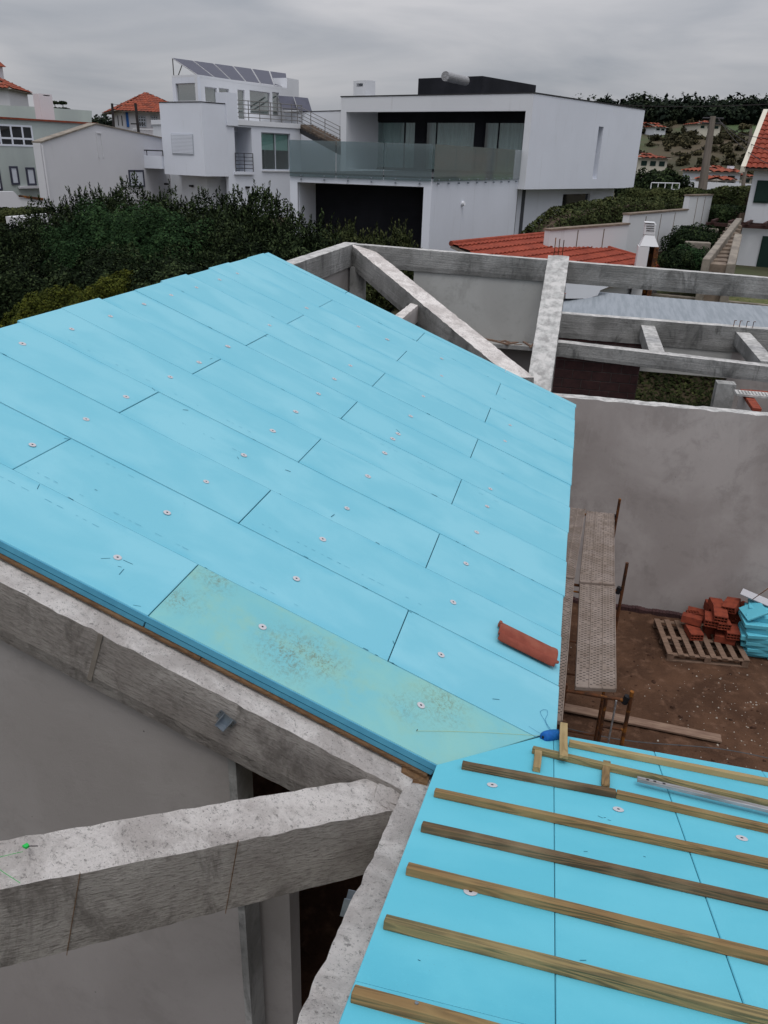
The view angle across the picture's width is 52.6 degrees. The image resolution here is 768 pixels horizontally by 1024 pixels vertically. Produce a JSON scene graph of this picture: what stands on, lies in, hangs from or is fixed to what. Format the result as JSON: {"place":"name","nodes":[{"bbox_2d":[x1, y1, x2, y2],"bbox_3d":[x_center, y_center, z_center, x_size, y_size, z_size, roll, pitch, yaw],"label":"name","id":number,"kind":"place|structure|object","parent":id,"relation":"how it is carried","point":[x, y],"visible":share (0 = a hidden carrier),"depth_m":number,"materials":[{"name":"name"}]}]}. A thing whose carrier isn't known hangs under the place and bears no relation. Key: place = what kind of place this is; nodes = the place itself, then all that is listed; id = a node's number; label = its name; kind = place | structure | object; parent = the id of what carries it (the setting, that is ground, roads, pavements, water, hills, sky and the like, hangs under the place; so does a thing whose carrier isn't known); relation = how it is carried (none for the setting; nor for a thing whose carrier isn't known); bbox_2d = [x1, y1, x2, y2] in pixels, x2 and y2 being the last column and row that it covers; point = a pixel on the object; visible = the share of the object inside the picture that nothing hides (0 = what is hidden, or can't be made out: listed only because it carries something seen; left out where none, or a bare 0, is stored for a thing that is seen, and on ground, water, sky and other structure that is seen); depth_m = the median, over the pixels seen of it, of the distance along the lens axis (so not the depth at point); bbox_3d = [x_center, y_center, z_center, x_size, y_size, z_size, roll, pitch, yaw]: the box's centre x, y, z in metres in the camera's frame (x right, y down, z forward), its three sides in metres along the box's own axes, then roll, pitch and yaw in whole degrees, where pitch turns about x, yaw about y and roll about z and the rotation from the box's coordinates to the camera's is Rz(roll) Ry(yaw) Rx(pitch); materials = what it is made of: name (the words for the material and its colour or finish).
{"place":"outdoors","nodes":[
{"label":"outdoors","id":0,"kind":"place"},
{"bbox_2d":[0,0,767,120],"label":"sky","id":1,"kind":"structure","parent":0,"point":[91,55],"materials":[{"name":"grey"}]},
{"bbox_2d":[10,123,767,405],"bbox_3d":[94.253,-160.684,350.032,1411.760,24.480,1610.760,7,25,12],"label":"ground","id":2,"kind":"structure","parent":0,"point":[656,149],"depth_m":176.21,"materials":[{"name":"plant"}]},
{"bbox_2d":[0,78,32,105],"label":"tower house","id":3,"kind":"structure","parent":2,"relation":"on","point":[11,94],"depth_m":56.16,"materials":[{"name":"paint"}]},
{"bbox_2d":[0,212,42,260],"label":"shrub","id":4,"kind":"object","parent":2,"relation":"on","point":[14,231],"visible":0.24,"depth_m":25.46,"materials":[{"name":"green plant"}]},
{"bbox_2d":[0,191,44,207],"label":"garden wall","id":5,"kind":"structure","parent":2,"relation":"on","point":[9,199],"depth_m":37.28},
{"bbox_2d":[0,240,48,307],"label":"shrub","id":6,"kind":"object","parent":2,"relation":"on","point":[2,249],"visible":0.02,"depth_m":19.89,"materials":[{"name":"green plant"}]},
{"bbox_2d":[0,298,49,327],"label":"shrub","id":7,"kind":"object","parent":2,"relation":"on","point":[16,314],"visible":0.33,"depth_m":14.52,"materials":[{"name":"green plant"}]},
{"bbox_2d":[0,206,53,230],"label":"hedge","id":8,"kind":"object","parent":2,"relation":"on","point":[7,211],"visible":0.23,"depth_m":32.14,"materials":[{"name":"green plant"}]},
{"bbox_2d":[0,240,68,327],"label":"shrub","id":9,"kind":"object","parent":2,"relation":"on","point":[17,289],"visible":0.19,"depth_m":18.82,"materials":[{"name":"green plant"}]},
{"bbox_2d":[0,117,91,197],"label":"green house","id":10,"kind":"structure","parent":2,"relation":"on","point":[18,170],"depth_m":41.87,"materials":[{"name":"grey"}]},
{"bbox_2d":[0,124,33,146],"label":"window","id":11,"kind":"structure","parent":10,"relation":"in","point":[10,135],"depth_m":41.34,"materials":[{"name":"white paint"}]},
{"bbox_2d":[33,93,54,119],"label":"chimney stack","id":12,"kind":"object","parent":10,"relation":"on","point":[43,106],"visible":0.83,"depth_m":46.06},
{"bbox_2d":[0,105,91,121],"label":"roof parapet","id":13,"kind":"structure","parent":2,"relation":"on","point":[59,113],"depth_m":52.25,"materials":[{"name":"paint"}]},
{"bbox_2d":[5,182,115,268],"bbox_3d":[-10.003,-8.802,25.780,4.985,4.002,4.868,7,25,12],"label":"shrub","id":14,"kind":"object","parent":2,"relation":"on","point":[54,220],"visible":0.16,"depth_m":24.89,"materials":[{"name":"green plant"}]},
{"bbox_2d":[21,283,101,315],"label":"shrub","id":15,"kind":"object","parent":2,"relation":"on","point":[55,297],"visible":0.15,"depth_m":14.72,"materials":[{"name":"green plant"}]},
{"bbox_2d":[36,197,135,288],"bbox_3d":[-7.281,-6.431,20.489,4.014,3.463,3.739,7,25,12],"label":"shrub","id":16,"kind":"object","parent":2,"relation":"on","point":[72,248],"visible":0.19,"depth_m":19.49,"materials":[{"name":"green plant"}]},
{"bbox_2d":[46,241,148,298],"bbox_3d":[-5.834,-4.078,16.600,3.227,3.216,3.127,7,25,12],"label":"shrub","id":17,"kind":"object","parent":2,"relation":"on","point":[89,275],"visible":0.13,"depth_m":15.92,"materials":[{"name":"green plant"}]},
{"bbox_2d":[32,123,172,216],"bbox_3d":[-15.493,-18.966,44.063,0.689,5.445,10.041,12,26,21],"label":"gabled house","id":18,"kind":"structure","parent":2,"relation":"on","point":[105,157],"depth_m":42.49,"materials":[{"name":"paint"}]},
{"bbox_2d":[76,268,153,301],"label":"shrub","id":19,"kind":"object","parent":2,"relation":"on","point":[117,287],"visible":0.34,"depth_m":14.95,"materials":[{"name":"green plant"}]},
{"bbox_2d":[76,170,165,222],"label":"shrub","id":20,"kind":"object","parent":2,"relation":"on","point":[118,194],"visible":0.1,"depth_m":26.31,"materials":[{"name":"green plant"}]},
{"bbox_2d":[102,92,168,134],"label":"red roof house","id":21,"kind":"structure","parent":2,"relation":"on","point":[124,116],"depth_m":80.11,"materials":[{"name":"tile"}]},
{"bbox_2d":[91,200,216,273],"bbox_3d":[-5.570,-6.011,19.608,3.871,3.506,4.078,7,25,12],"label":"shrub","id":22,"kind":"object","parent":2,"relation":"on","point":[147,241],"visible":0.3,"depth_m":18.56,"materials":[{"name":"green plant"}]},
{"bbox_2d":[135,179,201,230],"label":"shrub","id":23,"kind":"object","parent":2,"relation":"on","point":[169,204],"visible":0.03,"depth_m":24.74,"materials":[{"name":"green plant"}]},
{"bbox_2d":[126,242,217,291],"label":"shrub","id":24,"kind":"object","parent":2,"relation":"on","point":[169,270],"visible":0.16,"depth_m":15.00,"materials":[{"name":"green plant"}]},
{"bbox_2d":[165,184,253,242],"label":"shrub","id":25,"kind":"object","parent":2,"relation":"on","point":[193,209],"visible":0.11,"depth_m":23.96,"materials":[{"name":"green plant"}]},
{"bbox_2d":[161,198,265,270],"bbox_3d":[-4.380,-6.106,19.883,3.308,3.684,3.291,21,31,35],"label":"shrub","id":26,"kind":"object","parent":2,"relation":"on","point":[216,227],"visible":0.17,"depth_m":18.93,"materials":[{"name":"green plant"}]},
{"bbox_2d":[144,74,340,215],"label":"terrace house","id":27,"kind":"structure","parent":2,"relation":"on","point":[214,133],"depth_m":45.45,"materials":[{"name":"white paint"}]},
{"bbox_2d":[176,83,195,100],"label":"window","id":28,"kind":"structure","parent":27,"relation":"in","point":[185,91],"depth_m":44.94,"materials":[{"name":"grey"}]},
{"bbox_2d":[172,58,286,86],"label":"solar array","id":29,"kind":"object","parent":27,"relation":"on","point":[263,77],"visible":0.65,"depth_m":51.41,"materials":[{"name":"grey"}]},
{"bbox_2d":[250,90,269,113],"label":"window","id":30,"kind":"structure","parent":27,"relation":"in","point":[254,95],"depth_m":49.25,"materials":[{"name":"grey"}]},
{"bbox_2d":[198,205,295,265],"bbox_3d":[-3.374,-5.508,18.692,2.732,3.484,2.612,-11,27,-25],"label":"shrub","id":31,"kind":"object","parent":2,"relation":"on","point":[248,248],"visible":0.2,"depth_m":18.11,"materials":[{"name":"green plant"}]},
{"bbox_2d":[219,179,308,243],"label":"shrub","id":32,"kind":"object","parent":2,"relation":"on","point":[261,222],"visible":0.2,"depth_m":22.01,"materials":[{"name":"green plant"}]},
{"bbox_2d":[263,203,341,260],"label":"shrub","id":33,"kind":"object","parent":2,"relation":"on","point":[305,244],"visible":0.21,"depth_m":19.62,"materials":[{"name":"green plant"}]},
{"bbox_2d":[284,110,340,171],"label":"boundary wall","id":34,"kind":"structure","parent":2,"relation":"on","point":[315,156],"depth_m":49.49,"materials":[{"name":"grey"}]},
{"bbox_2d":[314,217,395,311],"bbox_3d":[-0.881,-6.296,20.530,2.783,2.894,2.783,7,25,12],"label":"shrub","id":35,"kind":"object","parent":2,"relation":"on","point":[349,235],"visible":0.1,"depth_m":19.93,"materials":[{"name":"green plant"}]},
{"bbox_2d":[0,238,767,1023],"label":"unfinished house","id":36,"kind":"structure","parent":2,"relation":"on","point":[168,868],"depth_m":4.74,"materials":[{"name":"concrete"}]},
{"bbox_2d":[215,710,236,731],"bbox_3d":[-0.830,1.090,4.042,0.118,0.108,0.046,7,25,12],"label":"joist hanger","id":37,"kind":"object","parent":36,"relation":"attached to","point":[223,722],"visible":1,"depth_m":4.06,"materials":[{"name":"metal"}]},
{"bbox_2d":[0,252,575,774],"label":"roof insulation","id":38,"kind":"object","parent":36,"relation":"on","point":[344,510],"visible":1,"depth_m":5.74,"materials":[{"name":"blue plastic"}]},
{"bbox_2d":[498,620,558,666],"bbox_3d":[0.985,0.895,5.316,0.452,0.052,0.229,26,27,1],"label":"roof tile","id":39,"kind":"object","parent":38,"relation":"on","point":[528,645],"visible":1,"depth_m":5.31,"materials":[{"name":"ceramic"}]},
{"bbox_2d":[540,709,559,741],"bbox_3d":[0.993,1.288,4.679,0.187,0.099,0.308,16,28,27],"label":"chalk line reel","id":40,"kind":"object","parent":38,"relation":"on","point":[550,735],"visible":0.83,"depth_m":4.56,"materials":[{"name":"blue"}]},
{"bbox_2d":[339,737,767,1023],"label":"roof insulation","id":41,"kind":"object","parent":36,"relation":"on","point":[470,983],"visible":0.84,"depth_m":2.90,"materials":[{"name":"blue plastic"}]},
{"bbox_2d":[350,984,499,1023],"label":"roof batten","id":42,"kind":"object","parent":41,"relation":"on","point":[399,1006],"visible":1,"depth_m":2.22,"materials":[{"name":"brown wood"}]},
{"bbox_2d":[461,760,615,797],"bbox_3d":[0.778,1.355,3.942,0.770,0.035,0.044,7,5,11],"label":"roof batten","id":43,"kind":"object","parent":41,"relation":"on","point":[542,780],"visible":1,"depth_m":3.92,"materials":[{"name":"brown wood"}]},
{"bbox_2d":[383,914,767,1023],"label":"roof batten","id":44,"kind":"object","parent":41,"relation":"on","point":[707,1003],"visible":1,"depth_m":2.47,"materials":[{"name":"brown wood"}]},
{"bbox_2d":[406,862,767,965],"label":"roof batten","id":45,"kind":"object","parent":41,"relation":"on","point":[652,929],"visible":1,"depth_m":2.79,"materials":[{"name":"brown wood"}]},
{"bbox_2d":[421,821,767,910],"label":"roof batten","id":46,"kind":"object","parent":41,"relation":"on","point":[631,873],"visible":1,"depth_m":3.13,"materials":[{"name":"brown wood"}]},
{"bbox_2d":[434,788,767,868],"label":"roof batten","id":47,"kind":"object","parent":41,"relation":"on","point":[649,838],"visible":1,"depth_m":3.46,"materials":[{"name":"brown wood"}]},
{"bbox_2d":[532,746,767,806],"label":"roof batten","id":48,"kind":"object","parent":41,"relation":"on","point":[597,764],"visible":0.87,"depth_m":4.12,"materials":[{"name":"brown wood"}]},
{"bbox_2d":[559,722,567,759],"bbox_3d":[1.032,1.307,4.464,0.048,0.022,0.551,7,5,12],"label":"wood block","id":49,"kind":"object","parent":48,"relation":"on","point":[563,744],"depth_m":4.41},
{"bbox_2d":[569,739,767,785],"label":"roof batten","id":50,"kind":"object","parent":41,"relation":"on","point":[687,766],"visible":1,"depth_m":4.35,"materials":[{"name":"brown wood"}]},
{"bbox_2d":[616,790,767,833],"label":"roof batten","id":51,"kind":"object","parent":41,"relation":"on","point":[745,823],"visible":1,"depth_m":3.75,"materials":[{"name":"brown wood"}]},
{"bbox_2d":[637,776,767,812],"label":"metal straightedge","id":52,"kind":"object","parent":41,"relation":"on","point":[719,798],"visible":1,"depth_m":3.92,"materials":[{"name":"metal"}]},
{"bbox_2d":[368,217,421,310],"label":"shrub","id":53,"kind":"object","parent":2,"relation":"on","point":[405,241],"visible":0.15,"depth_m":20.25,"materials":[{"name":"green plant"}]},
{"bbox_2d":[92,91,767,125],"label":"forest","id":54,"kind":"object","parent":2,"relation":"on","point":[730,115],"visible":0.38,"depth_m":243.81,"materials":[{"name":"plant"}]},
{"bbox_2d":[290,76,645,250],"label":"modern house","id":55,"kind":"structure","parent":2,"relation":"on","point":[439,163],"depth_m":35.12,"materials":[{"name":"white paint"}]},
{"bbox_2d":[316,183,423,247],"bbox_3d":[-0.350,-10.842,29.180,5.012,3.345,0.204,6,25,9],"label":"garage door","id":56,"kind":"structure","parent":55,"relation":"in","point":[370,204],"depth_m":28.90,"materials":[{"name":"metal"}]},
{"bbox_2d":[377,121,415,169],"bbox_3d":[0.391,-18.936,40.131,3.028,2.206,0.060,19,30,33],"label":"window","id":57,"kind":"structure","parent":55,"relation":"in","point":[404,122],"depth_m":39.69,"materials":[{"name":"metal"}]},
{"bbox_2d":[424,121,475,169],"bbox_3d":[3.215,-17.970,38.220,2.891,2.206,0.060,19,30,33],"label":"window","id":58,"kind":"structure","parent":55,"relation":"in","point":[427,122],"depth_m":38.38,"materials":[{"name":"metal"}]},
{"bbox_2d":[441,71,469,85],"bbox_3d":[3.655,-22.073,39.590,0.436,0.437,2.587,14,27,25],"label":"water heater","id":59,"kind":"object","parent":55,"relation":"on","point":[451,77],"visible":1,"depth_m":39.18,"materials":[{"name":"metal"}]},
{"bbox_2d":[562,194,587,205],"bbox_3d":[9.568,-14.884,39.703,0.030,2.543,2.839,21,31,36],"label":"lower window","id":60,"kind":"structure","parent":55,"relation":"in","point":[567,198],"depth_m":39.19,"materials":[{"name":"black glass"}]},
{"bbox_2d":[449,232,664,298],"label":"outbuilding","id":61,"kind":"structure","parent":2,"relation":"on","point":[527,245],"depth_m":21.62,"materials":[{"name":"orange tile"}]},
{"bbox_2d":[520,196,683,233],"bbox_3d":[7.582,-9.451,27.700,2.281,3.320,11.324,19,30,33],"label":"hedge","id":62,"kind":"object","parent":2,"relation":"on","point":[607,209],"visible":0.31,"depth_m":26.48,"materials":[{"name":"green plant"}]},
{"bbox_2d":[543,194,713,254],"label":"boundary wall","id":63,"kind":"structure","parent":2,"relation":"on","point":[626,234],"depth_m":24.47,"materials":[{"name":"paint"}]},
{"bbox_2d":[614,167,661,199],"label":"tree","id":64,"kind":"object","parent":2,"relation":"on","point":[638,180],"visible":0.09,"depth_m":54.03,"materials":[{"name":"green plant"}]},
{"bbox_2d":[630,221,658,295],"bbox_3d":[7.362,-6.832,21.933,0.574,2.537,0.600,7,25,12],"label":"barbecue","id":65,"kind":"object","parent":2,"relation":"on","point":[647,251],"visible":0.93,"depth_m":21.50,"materials":[{"name":"grey"}]},
{"bbox_2d":[636,153,669,177],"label":"hillside house","id":66,"kind":"structure","parent":2,"relation":"on","point":[651,162],"depth_m":144.80,"materials":[{"name":"beige"}]},
{"bbox_2d":[642,122,667,134],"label":"hillside house","id":67,"kind":"structure","parent":2,"relation":"on","point":[654,128],"depth_m":222.67,"materials":[{"name":"paint"}]},
{"bbox_2d":[562,292,767,326],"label":"sheet roof","id":68,"kind":"structure","parent":2,"relation":"on","point":[617,304],"depth_m":18.10,"materials":[{"name":"grey metal"}]},
{"bbox_2d":[564,283,606,298],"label":"wall","id":69,"kind":"structure","parent":68,"relation":"on","point":[576,291],"depth_m":18.62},
{"bbox_2d":[635,167,694,192],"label":"tree","id":70,"kind":"object","parent":2,"relation":"on","point":[669,176],"visible":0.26,"depth_m":51.82,"materials":[{"name":"green plant"}]},
{"bbox_2d":[657,247,697,270],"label":"shrub","id":71,"kind":"object","parent":2,"relation":"on","point":[672,259],"visible":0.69,"depth_m":22.81,"materials":[{"name":"green plant"}]},
{"bbox_2d":[635,371,720,406],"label":"ivy","id":72,"kind":"object","parent":2,"relation":"on","point":[676,400],"visible":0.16,"depth_m":17.71,"materials":[{"name":"green plant"}]},
{"bbox_2d":[618,185,750,207],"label":"hedge","id":73,"kind":"object","parent":2,"relation":"on","point":[736,195],"visible":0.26,"depth_m":36.43,"materials":[{"name":"green plant"}]},
{"bbox_2d":[639,118,753,183],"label":"scrub","id":74,"kind":"object","parent":2,"relation":"on","point":[683,138],"visible":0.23,"depth_m":205.16,"materials":[{"name":"plant"}]},
{"bbox_2d":[685,228,718,253],"bbox_3d":[10.598,-8.232,26.367,1.041,2.392,4.439,10,26,18],"label":"terrace bed","id":75,"kind":"object","parent":2,"relation":"on","point":[697,244],"visible":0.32,"depth_m":24.14,"materials":[{"name":"concrete"}]},
{"bbox_2d":[659,222,719,251],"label":"shrub","id":76,"kind":"object","parent":75,"relation":"on","point":[682,234],"visible":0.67,"depth_m":26.33,"materials":[{"name":"green plant"}]},
{"bbox_2d":[684,120,720,136],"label":"hillside house","id":77,"kind":"structure","parent":2,"relation":"on","point":[700,127],"depth_m":217.09,"materials":[{"name":"beige"}]},
{"bbox_2d":[651,293,767,305],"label":"garden kerb","id":78,"kind":"structure","parent":2,"relation":"on","point":[677,296],"depth_m":22.72,"materials":[{"name":"concrete"}]},
{"bbox_2d":[698,116,723,189],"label":"utility pole","id":79,"kind":"object","parent":2,"relation":"on","point":[704,175],"visible":0.78,"depth_m":40.96,"materials":[{"name":"concrete"}]},
{"bbox_2d":[680,165,742,182],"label":"hillside house","id":80,"kind":"structure","parent":2,"relation":"on","point":[718,170],"depth_m":113.29,"materials":[{"name":"tile"}]},
{"bbox_2d":[690,175,739,182],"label":"hillside house","id":81,"kind":"structure","parent":2,"relation":"on","point":[720,179],"depth_m":106.17,"materials":[{"name":"tile"}]},
{"bbox_2d":[695,218,741,302],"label":"garden steps","id":82,"kind":"structure","parent":2,"relation":"on","point":[721,256],"depth_m":21.80,"materials":[{"name":"concrete"}]},
{"bbox_2d":[706,203,746,234],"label":"hedge","id":83,"kind":"object","parent":2,"relation":"on","point":[725,213],"visible":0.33,"depth_m":31.37,"materials":[{"name":"green plant"}]},
{"bbox_2d":[734,389,767,411],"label":"brick corner","id":84,"kind":"object","parent":2,"relation":"on","point":[753,400],"visible":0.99,"depth_m":12.38,"materials":[{"name":"grey paint"}]},
{"bbox_2d":[736,109,767,267],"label":"shutter house","id":85,"kind":"structure","parent":2,"relation":"on","point":[753,249],"depth_m":31.02,"materials":[{"name":"paint"}]},
{"bbox_2d":[706,218,767,228],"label":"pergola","id":86,"kind":"object","parent":85,"relation":"attached to","point":[751,224],"visible":0.87,"depth_m":30.19,"materials":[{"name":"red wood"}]},
{"bbox_2d":[756,236,767,267],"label":"door","id":87,"kind":"structure","parent":85,"relation":"in","point":[762,261],"depth_m":31.28,"materials":[{"name":"green"}]},
{"bbox_2d":[252,603,767,1006],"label":"soil","id":88,"kind":"structure","parent":0,"point":[321,918],"depth_m":10.75,"materials":[{"name":"soil"}]},
{"bbox_2d":[557,498,633,745],"bbox_3d":[2.137,1.954,8.915,0.918,2.967,5.174,7,25,12],"label":"scaffold","id":89,"kind":"object","parent":88,"relation":"on","point":[597,625],"visible":0.74,"depth_m":8.20,"materials":[{"name":"metal"}]},
{"bbox_2d":[564,703,721,742],"bbox_3d":[3.389,2.818,10.444,2.150,0.030,0.150,9,25,13],"label":"plank","id":90,"kind":"object","parent":88,"relation":"on","point":[658,726],"visible":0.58,"depth_m":10.38,"materials":[{"name":"brown wood"}]},
{"bbox_2d":[566,612,765,762],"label":"soil clods","id":91,"kind":"object","parent":88,"relation":"on","point":[673,707],"visible":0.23,"depth_m":11.05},
{"bbox_2d":[653,618,749,667],"bbox_3d":[4.944,2.044,12.190,1.209,0.140,1.000,4,25,5],"label":"pallet","id":92,"kind":"object","parent":88,"relation":"on","point":[744,660],"visible":0.69,"depth_m":11.94,"materials":[{"name":"brown wood"}]},
{"bbox_2d":[684,624,703,640],"bbox_3d":[4.869,1.890,12.216,0.200,0.110,0.300,2,25,1],"label":"hollow brick","id":93,"kind":"object","parent":92,"relation":"on","point":[694,632],"visible":1,"depth_m":12.13,"materials":[{"name":"brick"}]},
{"bbox_2d":[681,612,702,626],"bbox_3d":[4.893,1.704,12.350,0.300,0.110,0.200,14,17,25],"label":"hollow brick","id":94,"kind":"object","parent":93,"relation":"on","point":[691,619],"visible":1,"depth_m":12.28,"materials":[{"name":"brick"}]},
{"bbox_2d":[713,629,735,645],"bbox_3d":[5.306,1.953,12.109,0.300,0.110,0.200,10,26,17],"label":"hollow brick","id":95,"kind":"object","parent":92,"relation":"on","point":[719,636],"visible":0.83,"depth_m":12.04,"materials":[{"name":"brick"}]},
{"bbox_2d":[723,624,740,640],"bbox_3d":[5.391,1.854,12.054,0.200,0.110,0.300,6,25,10],"label":"hollow brick","id":96,"kind":"object","parent":95,"relation":"on","point":[733,633],"visible":0.75,"depth_m":11.96,"materials":[{"name":"brick"}]},
{"bbox_2d":[715,619,731,630],"bbox_3d":[5.249,1.710,12.084,0.200,0.110,0.300,7,25,2],"label":"hollow brick","id":97,"kind":"object","parent":96,"relation":"on","point":[723,626],"visible":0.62,"depth_m":11.97,"materials":[{"name":"brick"}]},
{"bbox_2d":[712,606,727,623],"bbox_3d":[5.212,1.596,12.054,0.200,0.110,0.300,9,26,15],"label":"hollow brick","id":98,"kind":"object","parent":97,"relation":"on","point":[719,614],"visible":1,"depth_m":11.98,"materials":[{"name":"brick"}]},
{"bbox_2d":[707,597,723,610],"bbox_3d":[5.271,1.489,12.293,0.200,0.110,0.300,9,29,0],"label":"hollow brick","id":99,"kind":"object","parent":98,"relation":"on","point":[715,602],"visible":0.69,"depth_m":12.30,"materials":[{"name":"brick"}]},
{"bbox_2d":[722,597,740,613],"bbox_3d":[5.445,1.463,12.184,0.200,0.110,0.300,6,30,39],"label":"hollow brick","id":100,"kind":"object","parent":99,"relation":"on","point":[732,605],"visible":0.97,"depth_m":12.13,"materials":[{"name":"brick"}]},
{"bbox_2d":[657,291,767,303],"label":"lawn","id":101,"kind":"structure","parent":0,"point":[752,300],"depth_m":23.50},
{"bbox_2d":[662,242,709,270],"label":"shrub","id":102,"kind":"object","parent":101,"relation":"on","point":[699,255],"visible":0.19,"depth_m":23.08,"materials":[{"name":"green plant"}]},
{"bbox_2d":[744,627,767,634],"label":"foam offcut","id":103,"kind":"object","parent":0,"point":[759,631],"visible":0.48,"depth_m":11.74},
{"bbox_2d":[738,610,767,629],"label":"foam offcut","id":104,"kind":"object","parent":103,"relation":"on","point":[754,624],"visible":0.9,"depth_m":11.74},
{"bbox_2d":[739,601,767,620],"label":"foam offcut","id":105,"kind":"object","parent":104,"relation":"on","point":[758,610],"visible":1,"depth_m":11.82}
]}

